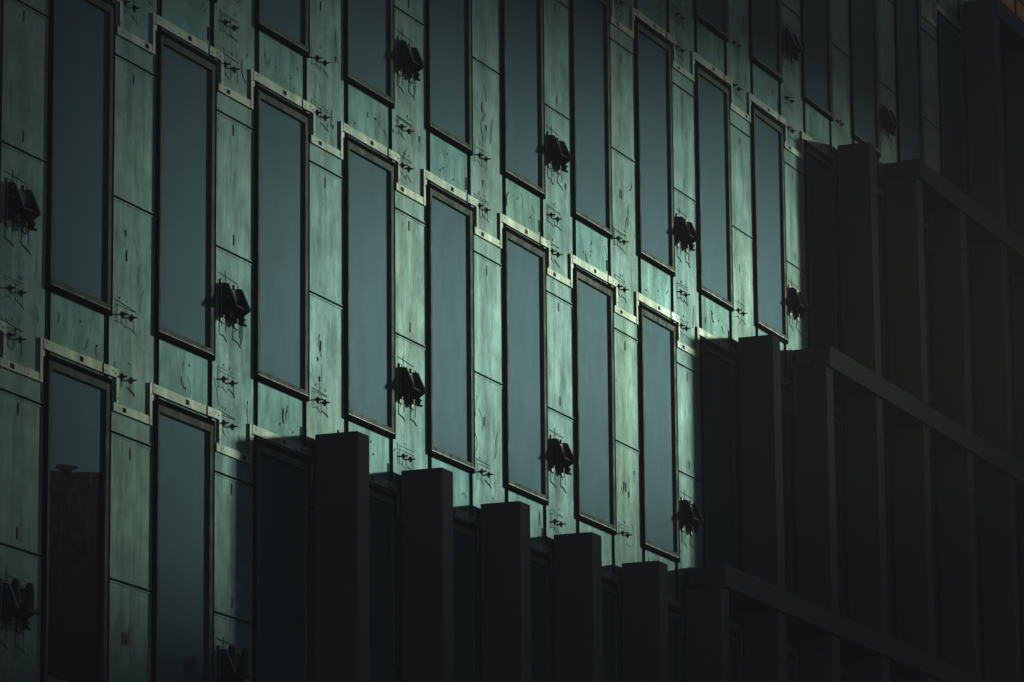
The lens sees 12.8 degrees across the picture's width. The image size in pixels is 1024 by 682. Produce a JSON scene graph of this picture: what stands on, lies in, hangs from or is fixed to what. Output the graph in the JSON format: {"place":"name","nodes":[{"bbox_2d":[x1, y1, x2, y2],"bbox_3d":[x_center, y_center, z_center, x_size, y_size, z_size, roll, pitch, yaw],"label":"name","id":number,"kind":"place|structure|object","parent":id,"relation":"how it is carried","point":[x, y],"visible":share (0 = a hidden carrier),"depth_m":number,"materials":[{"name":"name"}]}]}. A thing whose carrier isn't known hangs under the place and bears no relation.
{"place":"outdoors","nodes":[
{"label":"outdoors","id":0,"kind":"place"},
{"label":"ground","id":1,"kind":"structure","parent":0,"visible":0},
{"bbox_2d":[0,0,1023,681],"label":"office building","id":2,"kind":"structure","parent":1,"relation":"on","point":[340,202],"depth_m":48.87,"materials":[{"name":"metal"}]},
{"bbox_2d":[0,0,3,202],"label":"window","id":3,"kind":"structure","parent":2,"relation":"in","point":[1,1],"depth_m":40.48,"materials":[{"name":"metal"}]},
{"bbox_2d":[0,578,40,633],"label":"facade bracket","id":4,"kind":"object","parent":2,"relation":"attached to","point":[16,599],"visible":1,"depth_m":39.69,"materials":[{"name":"black metal"}]},
{"bbox_2d":[6,177,40,233],"bbox_3d":[-4.331,-1.204,40.574,0.148,0.430,0.448,-5,-13,21],"label":"facade bracket","id":5,"kind":"object","parent":2,"relation":"attached to","point":[23,204],"visible":1,"depth_m":40.49,"materials":[{"name":"black metal"}]},
{"bbox_2d":[40,353,111,681],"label":"window","id":6,"kind":"structure","parent":2,"relation":"in","point":[75,562],"depth_m":41.09,"materials":[{"name":"glass"}]},
{"bbox_2d":[45,0,115,315],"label":"window","id":7,"kind":"structure","parent":2,"relation":"in","point":[81,38],"depth_m":41.84,"materials":[{"name":"glass"}]},
{"bbox_2d":[150,397,214,681],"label":"window","id":8,"kind":"structure","parent":2,"relation":"in","point":[183,509],"depth_m":43.09,"materials":[{"name":"glass"}]},
{"bbox_2d":[153,28,216,360],"bbox_3d":[-3.135,-1.398,43.837,0.059,3.005,1.265,-5,-13,21],"label":"window","id":9,"kind":"structure","parent":2,"relation":"in","point":[186,78],"depth_m":43.83,"materials":[{"name":"glass"}]},
{"bbox_2d":[220,278,250,329],"bbox_3d":[-2.688,-0.361,44.528,0.148,0.430,0.448,-5,-13,21],"label":"facade bracket","id":10,"kind":"object","parent":2,"relation":"attached to","point":[235,302],"visible":1,"depth_m":44.43,"materials":[{"name":"black metal"}]},
{"bbox_2d":[218,645,254,681],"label":"facade bracket","id":11,"kind":"object","parent":2,"relation":"attached to","point":[233,665],"visible":1,"depth_m":43.63,"materials":[{"name":"black metal"}]},
{"bbox_2d":[251,438,309,681],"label":"window","id":12,"kind":"structure","parent":2,"relation":"in","point":[281,477],"depth_m":45.10,"materials":[{"name":"glass"}]},
{"bbox_2d":[252,84,309,401],"bbox_3d":[-2.313,-0.977,45.814,0.059,3.005,1.265,-5,-13,21],"label":"window","id":13,"kind":"structure","parent":2,"relation":"in","point":[281,298],"depth_m":45.81,"materials":[{"name":"glass"}]},
{"bbox_2d":[254,0,309,57],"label":"window","id":14,"kind":"structure","parent":2,"relation":"in","point":[287,22],"depth_m":46.40,"materials":[{"name":"glass"}]},
{"bbox_2d":[314,431,369,681],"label":"cladding pier","id":15,"kind":"structure","parent":2,"relation":"attached to","point":[342,610],"depth_m":45.73,"materials":[{"name":"black metal"}]},
{"bbox_2d":[342,135,395,438],"bbox_3d":[-1.491,-0.555,47.792,0.059,3.005,1.265,-5,-13,21],"label":"window","id":16,"kind":"structure","parent":2,"relation":"in","point":[369,176],"depth_m":47.78,"materials":[{"name":"glass"}]},
{"bbox_2d":[344,0,394,108],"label":"window","id":17,"kind":"structure","parent":2,"relation":"in","point":[369,25],"depth_m":48.39,"materials":[{"name":"glass"}]},
{"bbox_2d":[369,484,396,681],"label":"window","id":18,"kind":"structure","parent":2,"relation":"in","point":[382,503],"depth_m":47.41,"materials":[{"name":"glass"}]},
{"bbox_2d":[398,36,424,83],"bbox_3d":[-1.075,-3.037,49.245,0.148,0.430,0.448,-5,-13,21],"label":"facade bracket","id":19,"kind":"object","parent":2,"relation":"attached to","point":[410,58],"visible":1,"depth_m":49.15,"materials":[{"name":"black metal"}]},
{"bbox_2d":[399,363,425,409],"bbox_3d":[-1.044,0.481,48.483,0.148,0.430,0.448,-5,-13,21],"label":"facade bracket","id":20,"kind":"object","parent":2,"relation":"attached to","point":[411,385],"visible":1,"depth_m":48.38,"materials":[{"name":"black metal"}]},
{"bbox_2d":[401,467,453,681],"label":"cladding pier","id":21,"kind":"structure","parent":2,"relation":"attached to","point":[427,576],"depth_m":47.73,"materials":[{"name":"black metal"}]},
{"bbox_2d":[424,0,472,155],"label":"window","id":22,"kind":"structure","parent":2,"relation":"in","point":[449,54],"depth_m":50.41,"materials":[{"name":"glass"}]},
{"bbox_2d":[425,182,474,473],"bbox_3d":[-0.670,-0.134,49.769,0.059,3.005,1.265,-5,-13,21],"label":"window","id":23,"kind":"structure","parent":2,"relation":"in","point":[450,348],"depth_m":49.76,"materials":[{"name":"glass"}]},
{"bbox_2d":[453,518,476,681],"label":"window","id":24,"kind":"structure","parent":2,"relation":"in","point":[464,534],"depth_m":49.44,"materials":[{"name":"metal"}]},
{"bbox_2d":[480,501,531,681],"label":"cladding pier","id":25,"kind":"structure","parent":2,"relation":"attached to","point":[505,591],"depth_m":49.74,"materials":[{"name":"black metal"}]},
{"bbox_2d":[500,0,545,198],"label":"window","id":26,"kind":"structure","parent":2,"relation":"in","point":[522,21],"depth_m":52.44,"materials":[{"name":"glass"}]},
{"bbox_2d":[501,226,548,505],"bbox_3d":[0.152,0.287,51.746,0.059,3.005,1.265,-5,-13,21],"label":"window","id":27,"kind":"structure","parent":2,"relation":"in","point":[526,468],"depth_m":51.73,"materials":[{"name":"glass"}]},
{"bbox_2d":[530,549,550,681],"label":"window","id":28,"kind":"structure","parent":2,"relation":"in","point":[540,564],"depth_m":51.49,"materials":[{"name":"glass"}]},
{"bbox_2d":[548,131,571,174],"bbox_3d":[0.569,-2.194,53.200,0.148,0.430,0.448,-5,-13,21],"label":"facade bracket","id":29,"kind":"object","parent":2,"relation":"attached to","point":[558,151],"visible":1,"depth_m":53.10,"materials":[{"name":"black metal"}]},
{"bbox_2d":[551,435,574,477],"bbox_3d":[0.600,1.324,52.437,0.148,0.430,0.448,-5,-13,21],"label":"facade bracket","id":30,"kind":"object","parent":2,"relation":"attached to","point":[562,456],"visible":1,"depth_m":52.34,"materials":[{"name":"black metal"}]},
{"bbox_2d":[554,532,602,681],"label":"cladding pier","id":31,"kind":"structure","parent":2,"relation":"attached to","point":[578,606],"depth_m":51.74,"materials":[{"name":"black metal"}]},
{"bbox_2d":[569,0,612,238],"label":"window","id":32,"kind":"structure","parent":2,"relation":"in","point":[590,60],"depth_m":54.48,"materials":[{"name":"glass"}]},
{"bbox_2d":[572,266,616,534],"bbox_3d":[0.974,0.709,53.723,0.059,3.005,1.265,-5,-13,21],"label":"window","id":33,"kind":"structure","parent":2,"relation":"in","point":[593,299],"depth_m":53.71,"materials":[{"name":"glass"}]},
{"bbox_2d":[602,579,618,681],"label":"window","id":34,"kind":"structure","parent":2,"relation":"in","point":[609,590],"depth_m":53.51,"materials":[{"name":"glass"}]},
{"bbox_2d":[621,561,668,681],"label":"cladding pier","id":35,"kind":"structure","parent":2,"relation":"attached to","point":[644,603],"depth_m":53.75,"materials":[{"name":"black metal"}]},
{"bbox_2d":[633,18,675,276],"bbox_3d":[1.765,-2.388,56.463,0.059,3.005,1.265,-5,-13,21],"label":"window","id":36,"kind":"structure","parent":2,"relation":"in","point":[654,163],"depth_m":56.45,"materials":[{"name":"glass"}]},
{"bbox_2d":[637,303,679,562],"bbox_3d":[1.796,1.130,55.700,0.059,3.005,1.265,-5,-13,21],"label":"window","id":37,"kind":"structure","parent":2,"relation":"in","point":[659,458],"depth_m":55.69,"materials":[{"name":"glass"}]},
{"bbox_2d":[668,606,681,681],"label":"window","id":38,"kind":"structure","parent":2,"relation":"in","point":[674,615],"depth_m":55.55,"materials":[{"name":"metal"}]},
{"bbox_2d":[677,213,698,253],"bbox_3d":[2.212,-1.351,57.154,0.148,0.430,0.448,-5,-13,21],"label":"facade bracket","id":39,"kind":"object","parent":2,"relation":"attached to","point":[687,235],"visible":1,"depth_m":57.05,"materials":[{"name":"black metal"}]},
{"bbox_2d":[681,497,703,535],"bbox_3d":[2.243,2.167,56.391,0.148,0.430,0.448,-5,-13,21],"label":"facade bracket","id":40,"kind":"object","parent":2,"relation":"attached to","point":[692,519],"visible":1,"depth_m":56.29,"materials":[{"name":"black metal"}]},
{"bbox_2d":[684,587,729,681],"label":"cladding pier","id":41,"kind":"structure","parent":2,"relation":"attached to","point":[707,632],"depth_m":55.76,"materials":[{"name":"black metal"}]},
{"bbox_2d":[693,0,728,41],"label":"window","id":42,"kind":"structure","parent":2,"relation":"in","point":[713,14],"depth_m":59.03,"materials":[{"name":"glass"}]},
{"bbox_2d":[694,62,733,311],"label":"window","id":43,"kind":"structure","parent":2,"relation":"in","point":[712,95],"depth_m":58.43,"materials":[{"name":"glass"}]},
{"bbox_2d":[698,338,738,568],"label":"window","id":44,"kind":"structure","parent":2,"relation":"in","point":[717,366],"depth_m":57.69,"materials":[{"name":"glass"}]},
{"bbox_2d":[729,630,740,681],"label":"window","id":45,"kind":"structure","parent":2,"relation":"in","point":[735,656],"depth_m":57.58,"materials":[{"name":"metal"}]},
{"bbox_2d":[686,563,835,634],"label":"cladding beam","id":46,"kind":"structure","parent":2,"relation":"attached to","point":[749,594],"depth_m":57.51,"materials":[{"name":"black metal"}]},
{"bbox_2d":[738,334,784,589],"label":"cladding pier","id":47,"kind":"structure","parent":2,"relation":"attached to","point":[761,458],"depth_m":58.28,"materials":[{"name":"black metal"}]},
{"bbox_2d":[743,612,786,681],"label":"cladding pier","id":48,"kind":"structure","parent":2,"relation":"attached to","point":[765,651],"depth_m":57.76,"materials":[{"name":"black metal"}]},
{"bbox_2d":[749,0,782,82],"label":"window","id":49,"kind":"structure","parent":2,"relation":"in","point":[765,30],"depth_m":61.01,"materials":[{"name":"glass"}]},
{"bbox_2d":[751,103,787,343],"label":"window","id":50,"kind":"structure","parent":2,"relation":"in","point":[767,134],"depth_m":60.42,"materials":[{"name":"glass"}]},
{"bbox_2d":[781,384,793,593],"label":"window","id":51,"kind":"structure","parent":2,"relation":"in","point":[785,395],"depth_m":60.11,"materials":[{"name":"glass"}]},
{"bbox_2d":[787,654,795,681],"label":"window","id":52,"kind":"structure","parent":2,"relation":"in","point":[791,669],"depth_m":59.60,"materials":[{"name":"glass"}]},
{"bbox_2d":[783,25,802,62],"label":"facade bracket","id":53,"kind":"object","parent":2,"relation":"attached to","point":[793,48],"visible":1,"depth_m":61.76,"materials":[{"name":"black metal"}]},
{"bbox_2d":[789,284,808,321],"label":"facade bracket","id":54,"kind":"object","parent":2,"relation":"attached to","point":[798,306],"visible":1,"depth_m":61.00,"materials":[{"name":"black metal"}]},
{"bbox_2d":[792,366,838,613],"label":"cladding pier","id":55,"kind":"structure","parent":2,"relation":"attached to","point":[815,494],"depth_m":60.26,"materials":[{"name":"black metal"}]},
{"bbox_2d":[799,0,832,120],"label":"window","id":56,"kind":"structure","parent":2,"relation":"in","point":[816,54],"depth_m":63.02,"materials":[{"name":"glass"}]},
{"bbox_2d":[798,635,839,681],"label":"cladding pier","id":57,"kind":"structure","parent":2,"relation":"attached to","point":[819,658],"depth_m":59.77,"materials":[{"name":"black metal"}]},
{"bbox_2d":[803,142,838,350],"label":"window","id":58,"kind":"structure","parent":2,"relation":"in","point":[819,171],"depth_m":62.41,"materials":[{"name":"glass"}]},
{"bbox_2d":[834,414,844,616],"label":"window","id":59,"kind":"structure","parent":2,"relation":"in","point":[837,420],"depth_m":62.11,"materials":[{"name":"glass"}]},
{"bbox_2d":[840,676,846,681],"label":"window","id":60,"kind":"structure","parent":2,"relation":"in","point":[842,679],"depth_m":61.58,"materials":[{"name":"metal"}]},
{"bbox_2d":[837,142,881,376],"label":"cladding pier","id":61,"kind":"structure","parent":2,"relation":"attached to","point":[859,256],"depth_m":63.00,"materials":[{"name":"black metal"}]},
{"bbox_2d":[793,345,926,424],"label":"cladding beam","id":62,"kind":"structure","parent":2,"relation":"attached to","point":[852,378],"depth_m":62.27,"materials":[{"name":"black metal"}]},
{"bbox_2d":[848,0,880,157],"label":"window","id":63,"kind":"structure","parent":2,"relation":"in","point":[863,28],"depth_m":65.07,"materials":[{"name":"glass"}]},
{"bbox_2d":[843,396,888,635],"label":"cladding pier","id":64,"kind":"structure","parent":2,"relation":"attached to","point":[865,517],"depth_m":62.23,"materials":[{"name":"black metal"}]},
{"bbox_2d":[801,613,933,676],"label":"cladding beam","id":65,"kind":"structure","parent":2,"relation":"attached to","point":[857,640],"depth_m":61.82,"materials":[{"name":"black metal"}]},
{"bbox_2d":[850,657,889,681],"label":"cladding pier","id":66,"kind":"structure","parent":2,"relation":"attached to","point":[875,669],"depth_m":61.77,"materials":[{"name":"black metal"}]},
{"bbox_2d":[877,194,886,379],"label":"window","id":67,"kind":"structure","parent":2,"relation":"in","point":[879,199],"depth_m":64.88,"materials":[{"name":"glass"}]},
{"bbox_2d":[884,442,893,637],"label":"window","id":68,"kind":"structure","parent":2,"relation":"in","point":[886,447],"depth_m":64.11,"materials":[{"name":"glass"}]},
{"bbox_2d":[881,103,898,137],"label":"facade bracket","id":69,"kind":"object","parent":2,"relation":"attached to","point":[889,123],"visible":1,"depth_m":65.71,"materials":[{"name":"black metal"}]},
{"bbox_2d":[885,177,927,404],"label":"cladding pier","id":70,"kind":"structure","parent":2,"relation":"attached to","point":[906,285],"depth_m":64.98,"materials":[{"name":"black metal"}]},
{"bbox_2d":[893,0,924,162],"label":"window","id":71,"kind":"structure","parent":2,"relation":"in","point":[907,13],"depth_m":67.12,"materials":[{"name":"glass"}]},
{"bbox_2d":[891,424,935,656],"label":"cladding pier","id":72,"kind":"structure","parent":2,"relation":"attached to","point":[914,582],"depth_m":64.21,"materials":[{"name":"black metal"}]},
{"bbox_2d":[898,677,935,681],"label":"cladding pier","id":73,"kind":"structure","parent":2,"relation":"attached to","point":[927,679],"depth_m":63.77,"materials":[{"name":"black metal"}]},
{"bbox_2d":[923,228,931,407],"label":"window","id":74,"kind":"structure","parent":2,"relation":"in","point":[925,231],"depth_m":66.86,"materials":[{"name":"glass"}]},
{"bbox_2d":[930,469,938,657],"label":"window","id":75,"kind":"structure","parent":2,"relation":"in","point":[931,471],"depth_m":66.10,"materials":[{"name":"glass"}]},
{"bbox_2d":[885,159,1003,242],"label":"cladding beam","id":76,"kind":"structure","parent":2,"relation":"attached to","point":[941,194],"depth_m":67.03,"materials":[{"name":"black metal"}]},
{"bbox_2d":[900,656,989,681],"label":"cladding beam","id":77,"kind":"structure","parent":2,"relation":"attached to","point":[944,671],"depth_m":64.53,"materials":[{"name":"black metal"}]},
{"bbox_2d":[929,211,971,431],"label":"cladding pier","id":78,"kind":"structure","parent":2,"relation":"attached to","point":[950,319],"depth_m":66.95,"materials":[{"name":"black metal"}]},
{"bbox_2d":[937,12,966,194],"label":"window","id":79,"kind":"structure","parent":2,"relation":"in","point":[950,44],"depth_m":69.13,"materials":[{"name":"glass"}]},
{"bbox_2d":[893,405,1011,475],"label":"cladding beam","id":80,"kind":"structure","parent":2,"relation":"attached to","point":[946,434],"depth_m":66.56,"materials":[{"name":"black metal"}]},
{"bbox_2d":[936,451,979,675],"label":"cladding pier","id":81,"kind":"structure","parent":2,"relation":"attached to","point":[957,561],"depth_m":66.19,"materials":[{"name":"black metal"}]},
{"bbox_2d":[967,260,973,432],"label":"window","id":82,"kind":"structure","parent":2,"relation":"in","point":[968,272],"depth_m":68.86,"materials":[{"name":"glass"}]},
{"bbox_2d":[974,494,981,677],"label":"window","id":83,"kind":"structure","parent":2,"relation":"in","point":[975,501],"depth_m":68.10,"materials":[{"name":"glass"}]},
{"bbox_2d":[965,14,1005,224],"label":"cladding pier","id":84,"kind":"structure","parent":2,"relation":"attached to","point":[985,117],"depth_m":69.70,"materials":[{"name":"black metal"}]},
{"bbox_2d":[972,242,1013,456],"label":"cladding pier","id":85,"kind":"structure","parent":2,"relation":"attached to","point":[992,346],"depth_m":68.93,"materials":[{"name":"black metal"}]},
{"bbox_2d":[965,0,1023,52],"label":"cladding beam","id":86,"kind":"structure","parent":2,"relation":"attached to","point":[1011,23],"depth_m":70.74,"materials":[{"name":"black metal"}]},
{"bbox_2d":[973,225,1023,274],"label":"cladding beam","id":87,"kind":"structure","parent":2,"relation":"attached to","point":[1013,242],"depth_m":70.12,"materials":[{"name":"black metal"}]},
{"bbox_2d":[979,476,1020,681],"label":"cladding pier","id":88,"kind":"structure","parent":2,"relation":"attached to","point":[999,580],"depth_m":68.17,"materials":[{"name":"black metal"}]},
{"bbox_2d":[980,457,1023,500],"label":"cladding beam","id":89,"kind":"structure","parent":2,"relation":"attached to","point":[1017,475],"depth_m":69.01,"materials":[{"name":"black metal"}]},
{"bbox_2d":[1001,68,1006,225],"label":"window","id":90,"kind":"structure","parent":2,"relation":"in","point":[1001,68],"depth_m":71.64,"materials":[{"name":"glass"}]},
{"bbox_2d":[1008,290,1014,458],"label":"window","id":91,"kind":"structure","parent":2,"relation":"in","point":[1008,290],"depth_m":70.88,"materials":[{"name":"glass"}]},
{"bbox_2d":[1004,51,1023,238],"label":"cladding pier","id":92,"kind":"structure","parent":2,"relation":"attached to","point":[1014,77],"depth_m":71.75,"materials":[{"name":"black metal"}]},
{"bbox_2d":[1011,274,1023,463],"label":"cladding pier","id":93,"kind":"structure","parent":2,"relation":"attached to","point":[1017,299],"depth_m":71.02,"materials":[{"name":"black metal"}]},
{"bbox_2d":[1015,517,1021,681],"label":"window","id":94,"kind":"structure","parent":2,"relation":"in","point":[1015,517],"depth_m":70.10,"materials":[{"name":"metal"}]},
{"bbox_2d":[1014,0,1023,14],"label":"window","id":95,"kind":"structure","parent":2,"relation":"in","point":[1022,1],"depth_m":73.07,"materials":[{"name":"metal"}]},
{"bbox_2d":[1019,501,1023,646],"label":"cladding pier","id":96,"kind":"structure","parent":2,"relation":"attached to","point":[1021,518],"depth_m":70.40,"materials":[{"name":"black metal"}]}
]}

